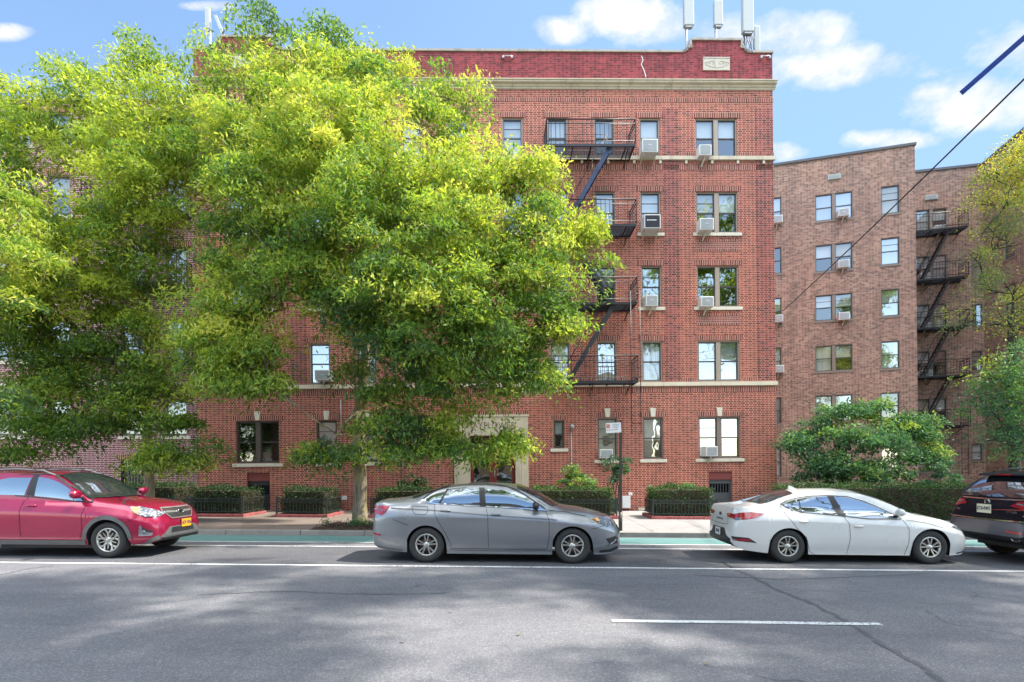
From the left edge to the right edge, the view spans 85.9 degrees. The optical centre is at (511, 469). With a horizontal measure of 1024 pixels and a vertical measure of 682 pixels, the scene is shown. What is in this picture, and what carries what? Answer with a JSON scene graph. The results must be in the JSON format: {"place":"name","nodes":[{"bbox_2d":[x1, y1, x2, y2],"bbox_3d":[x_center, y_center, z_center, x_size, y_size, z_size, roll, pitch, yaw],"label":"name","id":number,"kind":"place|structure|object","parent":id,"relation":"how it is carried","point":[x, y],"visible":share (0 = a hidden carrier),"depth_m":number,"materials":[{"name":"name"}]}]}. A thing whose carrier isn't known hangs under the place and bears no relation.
{"place":"outdoors","nodes":[
{"label":"outdoors","id":0,"kind":"place"},
{"bbox_2d":[0,534,1023,681],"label":"road","id":1,"kind":"structure","parent":0,"point":[99,622],"depth_m":6.03,"materials":[{"name":"asphalt"}]},
{"bbox_2d":[0,544,1023,570],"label":"parking lane","id":2,"kind":"structure","parent":1,"relation":"on","point":[715,558],"depth_m":10.47,"materials":[{"name":"asphalt"}]},
{"bbox_2d":[0,467,198,557],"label":"parked car","id":3,"kind":"object","parent":2,"relation":"on","point":[104,515],"visible":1,"depth_m":10.49,"materials":[{"name":"red paint"}]},
{"bbox_2d":[373,482,619,563],"bbox_3d":[-0.279,0.969,10.774,4.598,1.440,2.047,0,0,2],"label":"parked car","id":4,"kind":"object","parent":2,"relation":"on","point":[488,518],"visible":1,"depth_m":9.96,"materials":[{"name":"grey paint"}]},
{"bbox_2d":[709,486,965,563],"bbox_3d":[6.222,1.008,10.756,4.347,1.388,1.949,0,0,2],"label":"parked car","id":5,"kind":"object","parent":2,"relation":"on","point":[790,524],"visible":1,"depth_m":10.00,"materials":[{"name":"white paint"}]},
{"bbox_2d":[950,468,1023,553],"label":"parked car","id":6,"kind":"object","parent":2,"relation":"on","point":[988,510],"visible":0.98,"depth_m":10.46,"materials":[{"name":"black paint"}]},
{"bbox_2d":[0,562,1023,571],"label":"parking line","id":7,"kind":"object","parent":1,"relation":"on","point":[520,566],"visible":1,"depth_m":9.57,"materials":[{"name":"paint"}]},
{"bbox_2d":[131,544,1023,551],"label":"buffer line","id":8,"kind":"object","parent":1,"relation":"on","point":[376,546],"visible":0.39,"depth_m":12.03,"materials":[{"name":"paint"}]},
{"bbox_2d":[178,535,986,546],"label":"bike lane","id":9,"kind":"structure","parent":1,"relation":"on","point":[287,538],"depth_m":13.24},
{"bbox_2d":[198,541,985,546],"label":"bike lane line","id":10,"kind":"object","parent":9,"relation":"on","point":[373,542],"visible":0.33,"depth_m":12.68,"materials":[{"name":"paint"}]},
{"bbox_2d":[197,529,977,539],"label":"kerb","id":11,"kind":"structure","parent":1,"relation":"on","point":[370,533],"depth_m":14.12,"materials":[{"name":"concrete"}]},
{"bbox_2d":[611,619,881,624],"bbox_3d":[2.590,1.694,6.114,2.942,0.001,0.116,0,0,2],"label":"lane marking","id":12,"kind":"object","parent":1,"relation":"on","point":[758,622],"visible":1,"depth_m":6.11,"materials":[{"name":"paint"}]},
{"bbox_2d":[721,562,945,681],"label":"tar seam","id":13,"kind":"object","parent":1,"relation":"on","point":[915,662],"visible":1,"depth_m":5.54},
{"bbox_2d":[0,0,1023,368],"label":"sky","id":14,"kind":"structure","parent":0,"point":[852,75],"materials":[{"name":"blue"}]},
{"bbox_2d":[198,510,949,532],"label":"sidewalk","id":15,"kind":"structure","parent":0,"point":[635,521],"depth_m":16.20,"materials":[{"name":"concrete"}]},
{"bbox_2d":[0,21,243,496],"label":"street tree","id":16,"kind":"object","parent":15,"relation":"on","point":[66,371],"visible":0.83,"depth_m":15.43,"materials":[{"name":"green plant"}]},
{"bbox_2d":[125,479,200,509],"bbox_3d":[-12.095,0.928,19.039,2.086,1.264,1.710,0,0,2],"label":"hedge","id":17,"kind":"object","parent":15,"relation":"on","point":[168,490],"visible":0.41,"depth_m":18.58,"materials":[{"name":"green plant"}]},
{"bbox_2d":[186,496,265,516],"bbox_3d":[-9.756,1.236,18.831,1.981,0.730,1.560,0,0,2],"label":"iron fence","id":18,"kind":"object","parent":15,"relation":"on","point":[195,499],"visible":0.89,"depth_m":18.11,"materials":[{"name":"metal"}]},
{"bbox_2d":[191,481,266,513],"bbox_3d":[-9.735,0.977,18.952,1.980,1.178,1.714,0,0,2],"label":"hedge","id":19,"kind":"object","parent":15,"relation":"on","point":[233,492],"visible":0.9,"depth_m":18.34,"materials":[{"name":"green plant"}]},
{"bbox_2d":[274,496,343,517],"bbox_3d":[-6.861,1.242,18.721,1.772,0.730,1.560,0,0,2],"label":"iron fence","id":20,"kind":"object","parent":15,"relation":"on","point":[311,515],"visible":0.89,"depth_m":18.00,"materials":[{"name":"metal"}]},
{"bbox_2d":[279,484,341,513],"bbox_3d":[-6.861,0.999,18.860,1.794,1.142,1.746,0,0,2],"label":"hedge","id":21,"kind":"object","parent":15,"relation":"on","point":[318,492],"visible":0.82,"depth_m":18.23,"materials":[{"name":"green plant"}]},
{"bbox_2d":[312,522,372,529],"bbox_3d":[-4.397,1.551,15.273,1.700,0.001,1.981,0,0,2],"label":"tree pit","id":22,"kind":"object","parent":15,"relation":"on","point":[355,528],"visible":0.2,"depth_m":14.54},
{"bbox_2d":[314,520,372,528],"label":"mulch chips","id":23,"kind":"object","parent":22,"relation":"on","point":[327,525],"visible":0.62,"depth_m":14.74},
{"bbox_2d":[319,515,373,525],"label":"weeds","id":24,"kind":"object","parent":22,"relation":"on","point":[354,522],"visible":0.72,"depth_m":15.17,"materials":[{"name":"green plant"}]},
{"bbox_2d":[138,0,627,524],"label":"street tree","id":25,"kind":"object","parent":15,"relation":"on","point":[352,196],"visible":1,"depth_m":13.90,"materials":[{"name":"green plant"}]},
{"bbox_2d":[373,482,449,511],"bbox_3d":[-3.234,1.001,18.710,2.811,1.154,1.791,0,0,2],"label":"hedge","id":26,"kind":"object","parent":15,"relation":"on","point":[387,493],"visible":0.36,"depth_m":18.11,"materials":[{"name":"green plant"}]},
{"bbox_2d":[396,472,432,490],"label":"shrub","id":27,"kind":"object","parent":15,"relation":"on","point":[418,480],"visible":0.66,"depth_m":19.18,"materials":[{"name":"green plant"}]},
{"bbox_2d":[530,482,615,515],"bbox_3d":[2.014,0.998,18.504,2.849,1.181,1.753,0,0,2],"label":"hedge","id":28,"kind":"object","parent":15,"relation":"on","point":[588,494],"visible":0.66,"depth_m":17.87,"materials":[{"name":"green plant"}]},
{"bbox_2d":[554,463,597,489],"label":"shrub","id":29,"kind":"object","parent":15,"relation":"on","point":[571,476],"visible":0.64,"depth_m":18.87,"materials":[{"name":"green plant"}]},
{"bbox_2d":[552,497,617,518],"bbox_3d":[2.012,1.260,18.383,2.866,0.730,1.560,0,0,2],"label":"iron fence","id":30,"kind":"object","parent":15,"relation":"on","point":[614,502],"visible":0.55,"depth_m":17.63,"materials":[{"name":"metal"}]},
{"bbox_2d":[606,420,626,532],"bbox_3d":[2.710,0.160,13.985,0.478,2.842,0.399,-1,0,-24],"label":"parking sign","id":31,"kind":"object","parent":15,"relation":"on","point":[614,427],"visible":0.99,"depth_m":13.99,"materials":[{"name":"metal"}]},
{"bbox_2d":[600,454,637,512],"bbox_3d":[3.785,0.496,19.657,1.162,2.142,1.179,-1,0,-9],"label":"tree","id":32,"kind":"object","parent":15,"relation":"on","point":[614,468],"visible":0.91,"depth_m":19.53,"materials":[{"name":"green plant"}]},
{"bbox_2d":[643,481,714,515],"bbox_3d":[5.581,0.977,18.389,2.146,1.236,1.748,0,0,2],"label":"hedge","id":33,"kind":"object","parent":15,"relation":"on","point":[663,494],"visible":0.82,"depth_m":17.75,"materials":[{"name":"green plant"}]},
{"bbox_2d":[642,498,717,519],"bbox_3d":[5.542,1.267,18.249,2.120,0.730,1.560,0,0,2],"label":"iron fence","id":34,"kind":"object","parent":15,"relation":"on","point":[647,515],"visible":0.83,"depth_m":17.51,"materials":[{"name":"metal"}]},
{"bbox_2d":[769,479,971,519],"bbox_3d":[14.131,0.951,17.850,11.042,1.333,1.543,0,0,2],"label":"hedge","id":35,"kind":"object","parent":15,"relation":"on","point":[935,500],"visible":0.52,"depth_m":17.41,"materials":[{"name":"green plant"}]},
{"bbox_2d":[935,130,1023,470],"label":"locust tree","id":36,"kind":"object","parent":15,"relation":"on","point":[1012,325],"visible":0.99,"depth_m":17.16,"materials":[{"name":"green plant"}]},
{"bbox_2d":[945,335,1023,467],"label":"young tree","id":37,"kind":"object","parent":15,"relation":"on","point":[1006,434],"visible":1,"depth_m":15.56,"materials":[{"name":"green plant"}]},
{"bbox_2d":[959,35,1023,94],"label":"overhead cable","id":38,"kind":"object","parent":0,"point":[994,63],"visible":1,"depth_m":7.71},
{"label":"terrain","id":39,"kind":"structure","parent":0,"visible":0},
{"bbox_2d":[0,159,82,430],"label":"street tree","id":40,"kind":"object","parent":39,"relation":"on","point":[28,250],"visible":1,"depth_m":13.51,"materials":[{"name":"green plant"}]},
{"bbox_2d":[0,97,197,486],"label":"apartment building","id":41,"kind":"structure","parent":39,"relation":"on","point":[92,462],"depth_m":20.91,"materials":[{"name":"brick"}]},
{"bbox_2d":[43,168,72,217],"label":"window","id":42,"kind":"structure","parent":41,"relation":"in","point":[66,185],"depth_m":21.04,"materials":[{"name":"clear glass"}]},
{"bbox_2d":[117,454,143,486],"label":"window","id":43,"kind":"structure","parent":41,"relation":"in","point":[118,455],"depth_m":20.91,"materials":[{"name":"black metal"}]},
{"bbox_2d":[80,106,192,373],"bbox_3d":[-13.904,-8.419,20.446,3.417,9.570,1.020,-1,0,-1],"label":"fire escape","id":44,"kind":"object","parent":41,"relation":"attached to","point":[141,341],"visible":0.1,"depth_m":20.10,"materials":[{"name":"black metal"}]},
{"bbox_2d":[161,394,190,438],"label":"window","id":45,"kind":"structure","parent":41,"relation":"in","point":[181,408],"depth_m":21.05,"materials":[{"name":"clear glass"}]},
{"bbox_2d":[161,241,190,288],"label":"window","id":46,"kind":"structure","parent":41,"relation":"in","point":[182,252],"depth_m":21.14,"materials":[{"name":"clear glass"}]},
{"bbox_2d":[188,34,777,510],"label":"apartment building","id":47,"kind":"structure","parent":39,"relation":"on","point":[708,378],"depth_m":21.27,"materials":[{"name":"red brick"}]},
{"bbox_2d":[232,411,282,466],"bbox_3d":[-9.676,-1.164,20.973,1.895,2.105,0.195,-1,0,-1],"label":"window","id":48,"kind":"structure","parent":47,"relation":"in","point":[257,419],"depth_m":20.97,"materials":[{"name":"clear glass"}]},
{"bbox_2d":[248,481,269,509],"bbox_3d":[-9.649,1.087,21.066,0.866,1.287,0.070,-1,0,-1],"label":"basement door","id":49,"kind":"structure","parent":47,"relation":"in","point":[266,502],"depth_m":21.06,"materials":[{"name":"black paint"}]},
{"bbox_2d":[306,337,332,383],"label":"window","id":50,"kind":"structure","parent":47,"relation":"in","point":[317,360],"depth_m":21.17,"materials":[{"name":"clear glass"}]},
{"bbox_2d":[315,370,332,387],"bbox_3d":[-7.155,-3.411,20.823,0.660,0.652,0.610,-1,0,-1],"label":"air conditioner","id":51,"kind":"object","parent":47,"relation":"attached to","point":[321,375],"visible":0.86,"depth_m":20.53,"materials":[{"name":"white paint"}]},
{"bbox_2d":[313,411,340,465],"bbox_3d":[-7.070,-1.193,21.062,1.048,2.105,0.255,-1,0,-1],"label":"window","id":52,"kind":"structure","parent":47,"relation":"in","point":[328,420],"depth_m":21.07,"materials":[{"name":"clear glass"}]},
{"bbox_2d":[355,340,377,383],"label":"window","id":53,"kind":"structure","parent":47,"relation":"in","point":[373,359],"depth_m":21.21,"materials":[{"name":"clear glass"}]},
{"bbox_2d":[397,111,421,154],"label":"window","id":54,"kind":"structure","parent":47,"relation":"in","point":[407,137],"depth_m":21.25,"materials":[{"name":"clear glass"}]},
{"bbox_2d":[470,436,515,483],"bbox_3d":[-0.734,0.000,21.237,1.728,2.613,0.112,-1,0,-1],"label":"entrance door","id":55,"kind":"structure","parent":47,"relation":"in","point":[492,475],"depth_m":21.23,"materials":[{"name":"brown wood"}]},
{"bbox_2d":[499,112,525,154],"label":"window","id":56,"kind":"structure","parent":47,"relation":"in","point":[514,126],"depth_m":21.27,"materials":[{"name":"clear glass"}]},
{"bbox_2d":[544,112,570,153],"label":"window","id":57,"kind":"structure","parent":47,"relation":"in","point":[550,127],"depth_m":21.31,"materials":[{"name":"clear glass"}]},
{"bbox_2d":[550,415,567,451],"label":"window","id":58,"kind":"structure","parent":47,"relation":"in","point":[558,420],"depth_m":21.23,"materials":[{"name":"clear glass"}]},
{"bbox_2d":[548,336,570,380],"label":"window","id":59,"kind":"structure","parent":47,"relation":"in","point":[565,351],"depth_m":21.37,"materials":[{"name":"clear glass"}]},
{"bbox_2d":[544,118,641,433],"bbox_3d":[2.997,-7.109,20.708,3.387,11.626,1.062,-1,0,-1],"label":"fire escape","id":60,"kind":"object","parent":47,"relation":"attached to","point":[624,230],"visible":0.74,"depth_m":20.34,"materials":[{"name":"black metal"}]},
{"bbox_2d":[590,112,617,152],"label":"window","id":61,"kind":"structure","parent":47,"relation":"in","point":[599,127],"depth_m":21.35,"materials":[{"name":"clear glass"}]},
{"bbox_2d":[591,186,617,231],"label":"window","id":62,"kind":"structure","parent":47,"relation":"in","point":[599,195],"depth_m":21.33,"materials":[{"name":"clear glass"}]},
{"bbox_2d":[592,260,618,301],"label":"window","id":63,"kind":"structure","parent":47,"relation":"in","point":[609,274],"depth_m":21.33,"materials":[{"name":"clear glass"}]},
{"bbox_2d":[594,408,620,462],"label":"window","id":64,"kind":"structure","parent":47,"relation":"in","point":[605,440],"depth_m":21.33,"materials":[{"name":"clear glass"}]},
{"bbox_2d":[595,336,619,380],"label":"window","id":65,"kind":"structure","parent":47,"relation":"in","point":[602,348],"depth_m":21.42,"materials":[{"name":"clear glass"}]},
{"bbox_2d":[636,112,662,155],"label":"window","id":66,"kind":"structure","parent":47,"relation":"in","point":[648,128],"depth_m":21.36,"materials":[{"name":"clear glass"}]},
{"bbox_2d":[639,139,657,164],"bbox_3d":[5.151,-12.148,21.080,0.710,0.714,0.660,-1,0,-1],"label":"air conditioner","id":67,"kind":"object","parent":66,"relation":"in","point":[648,148],"visible":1,"depth_m":20.77,"materials":[{"name":"white paint"}]},
{"bbox_2d":[642,295,657,314],"bbox_3d":[5.270,-6.315,21.161,0.580,0.690,0.500,-1,0,-1],"label":"air conditioner","id":68,"kind":"object","parent":47,"relation":"attached to","point":[650,301],"visible":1,"depth_m":20.93,"materials":[{"name":"white paint"}]},
{"bbox_2d":[640,214,660,239],"bbox_3d":[5.232,-9.255,21.057,0.730,0.734,0.708,-1,0,-1],"label":"air conditioner","id":69,"kind":"object","parent":47,"relation":"attached to","point":[650,223],"visible":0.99,"depth_m":20.72,"materials":[{"name":"white"}]},
{"bbox_2d":[637,186,664,235],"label":"window","id":70,"kind":"structure","parent":47,"relation":"in","point":[649,201],"depth_m":21.36,"materials":[{"name":"clear glass"}]},
{"bbox_2d":[638,260,664,310],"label":"window","id":71,"kind":"structure","parent":47,"relation":"in","point":[650,269],"depth_m":21.37,"materials":[{"name":"clear glass"}]},
{"bbox_2d":[638,335,665,381],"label":"window","id":72,"kind":"structure","parent":47,"relation":"in","point":[651,345],"depth_m":21.45,"materials":[{"name":"clear glass"}]},
{"bbox_2d":[639,408,666,462],"bbox_3d":[5.452,-1.335,21.346,1.048,2.105,0.255,-1,0,-1],"label":"window","id":73,"kind":"structure","parent":47,"relation":"in","point":[652,425],"depth_m":21.35,"materials":[{"name":"clear glass"}]},
{"bbox_2d":[683,0,693,47],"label":"rooftop antenna","id":74,"kind":"object","parent":47,"relation":"on","point":[688,14],"visible":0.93,"depth_m":22.11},
{"bbox_2d":[695,145,711,166],"bbox_3d":[7.308,-12.047,21.192,0.580,0.671,0.534,-1,0,-1],"label":"air conditioner","id":75,"kind":"object","parent":47,"relation":"attached to","point":[703,153],"visible":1,"depth_m":20.95,"materials":[{"name":"white"}]},
{"bbox_2d":[696,218,713,240],"bbox_3d":[7.351,-9.212,21.169,0.640,0.712,0.580,-1,0,-1],"label":"air conditioner","id":76,"kind":"object","parent":47,"relation":"attached to","point":[704,226],"visible":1,"depth_m":20.90,"materials":[{"name":"white paint"}]},
{"bbox_2d":[697,296,713,315],"bbox_3d":[7.392,-6.286,21.199,0.610,0.651,0.520,-1,0,-1],"label":"air conditioner","id":77,"kind":"object","parent":47,"relation":"attached to","point":[705,302],"visible":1,"depth_m":20.96,"materials":[{"name":"white paint"}]},
{"bbox_2d":[699,446,717,462],"bbox_3d":[7.564,-0.569,21.205,0.560,0.650,0.514,-1,0,-1],"label":"air conditioner","id":78,"kind":"object","parent":47,"relation":"attached to","point":[708,451],"visible":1,"depth_m":20.96,"materials":[{"name":"white metal"}]},
{"bbox_2d":[692,112,739,155],"bbox_3d":[7.916,-12.995,21.427,1.895,1.709,0.212,-1,0,-1],"label":"window","id":79,"kind":"structure","parent":47,"relation":"in","point":[714,130],"depth_m":21.42,"materials":[{"name":"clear glass"}]},
{"bbox_2d":[692,186,741,235],"bbox_3d":[7.950,-10.028,21.406,1.895,1.940,0.255,-1,0,-1],"label":"window","id":80,"kind":"structure","parent":47,"relation":"in","point":[715,204],"depth_m":21.41,"materials":[{"name":"clear glass"}]},
{"bbox_2d":[713,1,722,36],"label":"rooftop antenna","id":81,"kind":"object","parent":47,"relation":"on","point":[717,14],"visible":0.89,"depth_m":22.35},
{"bbox_2d":[693,260,742,309],"bbox_3d":[7.983,-7.157,21.376,1.895,1.940,0.195,-1,0,-1],"label":"window","id":82,"kind":"structure","parent":47,"relation":"in","point":[716,286],"depth_m":21.37,"materials":[{"name":"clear glass"}]},
{"bbox_2d":[694,335,742,380],"bbox_3d":[8.014,-4.326,21.427,1.895,1.786,0.212,-1,0,-1],"label":"window","id":83,"kind":"structure","parent":47,"relation":"in","point":[717,360],"depth_m":21.51,"materials":[{"name":"clear glass"}]},
{"bbox_2d":[695,407,744,461],"bbox_3d":[8.048,-1.364,21.409,1.895,2.105,0.262,-1,0,-1],"label":"window","id":84,"kind":"structure","parent":47,"relation":"in","point":[712,430],"depth_m":21.42,"materials":[{"name":"clear glass"}]},
{"bbox_2d":[709,480,730,508],"bbox_3d":[8.095,1.066,21.468,0.920,1.357,0.070,-1,0,-1],"label":"basement door","id":85,"kind":"structure","parent":47,"relation":"in","point":[723,496],"depth_m":21.46,"materials":[{"name":"black paint"}]},
{"bbox_2d":[741,0,754,49],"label":"rooftop antenna","id":86,"kind":"object","parent":47,"relation":"on","point":[747,18],"visible":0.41,"depth_m":22.15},
{"bbox_2d":[773,127,1023,487],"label":"apartment building","id":87,"kind":"structure","parent":39,"relation":"on","point":[875,345],"depth_m":31.63,"materials":[{"name":"brown brick"}]},
{"bbox_2d":[776,397,782,425],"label":"window","id":88,"kind":"structure","parent":87,"relation":"in","point":[778,399],"depth_m":32.33,"materials":[{"name":"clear glass"}]},
{"bbox_2d":[777,446,782,478],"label":"window","id":89,"kind":"structure","parent":87,"relation":"in","point":[779,454],"depth_m":32.27,"materials":[{"name":"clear glass"}]},
{"bbox_2d":[814,190,854,223],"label":"window","id":90,"kind":"structure","parent":87,"relation":"in","point":[826,205],"depth_m":31.45,"materials":[{"name":"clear glass"}]},
{"bbox_2d":[814,241,854,273],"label":"window","id":91,"kind":"structure","parent":87,"relation":"in","point":[833,251],"depth_m":31.42,"materials":[{"name":"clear glass"}]},
{"bbox_2d":[814,292,854,322],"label":"window","id":92,"kind":"structure","parent":87,"relation":"in","point":[833,301],"depth_m":31.43,"materials":[{"name":"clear glass"}]},
{"bbox_2d":[814,344,854,373],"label":"window","id":93,"kind":"structure","parent":87,"relation":"in","point":[826,356],"depth_m":31.48,"materials":[{"name":"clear glass"}]},
{"bbox_2d":[815,394,854,422],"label":"window","id":94,"kind":"structure","parent":87,"relation":"in","point":[829,400],"depth_m":31.49,"materials":[{"name":"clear glass"}]},
{"bbox_2d":[880,184,901,216],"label":"window","id":95,"kind":"structure","parent":87,"relation":"in","point":[890,195],"depth_m":30.72,"materials":[{"name":"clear glass"}]},
{"bbox_2d":[880,236,901,266],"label":"window","id":96,"kind":"structure","parent":87,"relation":"in","point":[890,247],"depth_m":30.72,"materials":[{"name":"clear glass"}]},
{"bbox_2d":[880,288,901,318],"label":"window","id":97,"kind":"structure","parent":87,"relation":"in","point":[890,298],"depth_m":30.73,"materials":[{"name":"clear glass"}]},
{"bbox_2d":[880,340,901,370],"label":"window","id":98,"kind":"structure","parent":87,"relation":"in","point":[890,350],"depth_m":30.74,"materials":[{"name":"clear glass"}]},
{"bbox_2d":[783,78,1023,310],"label":"overhead cable","id":99,"kind":"object","parent":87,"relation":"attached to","point":[997,105],"visible":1,"depth_m":16.41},
{"bbox_2d":[915,207,946,229],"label":"window","id":100,"kind":"structure","parent":87,"relation":"in","point":[922,220],"depth_m":33.07,"materials":[{"name":"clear glass"}]},
{"bbox_2d":[916,254,946,278],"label":"window","id":101,"kind":"structure","parent":87,"relation":"in","point":[943,257],"depth_m":33.03,"materials":[{"name":"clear glass"}]},
{"bbox_2d":[917,303,946,326],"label":"window","id":102,"kind":"structure","parent":87,"relation":"in","point":[920,319],"depth_m":33.07,"materials":[{"name":"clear glass"}]},
{"bbox_2d":[917,350,946,375],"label":"window","id":103,"kind":"structure","parent":87,"relation":"in","point":[920,354],"depth_m":33.04,"materials":[{"name":"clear glass"}]},
{"bbox_2d":[918,398,948,425],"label":"window","id":104,"kind":"structure","parent":87,"relation":"in","point":[942,404],"depth_m":33.04,"materials":[{"name":"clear glass"}]},
{"bbox_2d":[916,210,970,463],"bbox_3d":[24.715,-7.330,32.538,3.632,15.312,1.062,-1,0,12],"label":"fire escape","id":105,"kind":"object","parent":87,"relation":"attached to","point":[945,232],"visible":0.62,"depth_m":32.17,"materials":[{"name":"black metal"}]},
{"bbox_2d":[971,351,982,372],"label":"window","id":106,"kind":"structure","parent":87,"relation":"in","point":[976,355],"depth_m":32.58,"materials":[{"name":"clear glass"}]},
{"bbox_2d":[971,253,983,281],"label":"window","id":107,"kind":"structure","parent":87,"relation":"in","point":[974,268],"depth_m":32.60,"materials":[{"name":"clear glass"}]},
{"bbox_2d":[971,443,983,461],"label":"window","id":108,"kind":"structure","parent":87,"relation":"in","point":[977,451],"depth_m":32.61,"materials":[{"name":"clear glass"}]},
{"label":"court lawn","id":109,"kind":"structure","parent":0,"visible":0},
{"bbox_2d":[783,473,851,485],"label":"shrub","id":110,"kind":"object","parent":109,"relation":"on","point":[832,481],"visible":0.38,"depth_m":19.17,"materials":[{"name":"green plant"}]},
{"bbox_2d":[768,392,959,486],"bbox_3d":[12.884,-0.550,19.901,6.702,4.609,3.487,-1,0,0],"label":"dogwood tree","id":111,"kind":"object","parent":109,"relation":"on","point":[900,433],"visible":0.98,"depth_m":19.82,"materials":[{"name":"green plant"}]},
{"bbox_2d":[916,462,965,487],"bbox_3d":[15.232,0.590,19.590,1.903,1.713,1.184,-1,0,0],"label":"shrub","id":112,"kind":"object","parent":109,"relation":"on","point":[943,473],"visible":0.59,"depth_m":19.45,"materials":[{"name":"green plant"}]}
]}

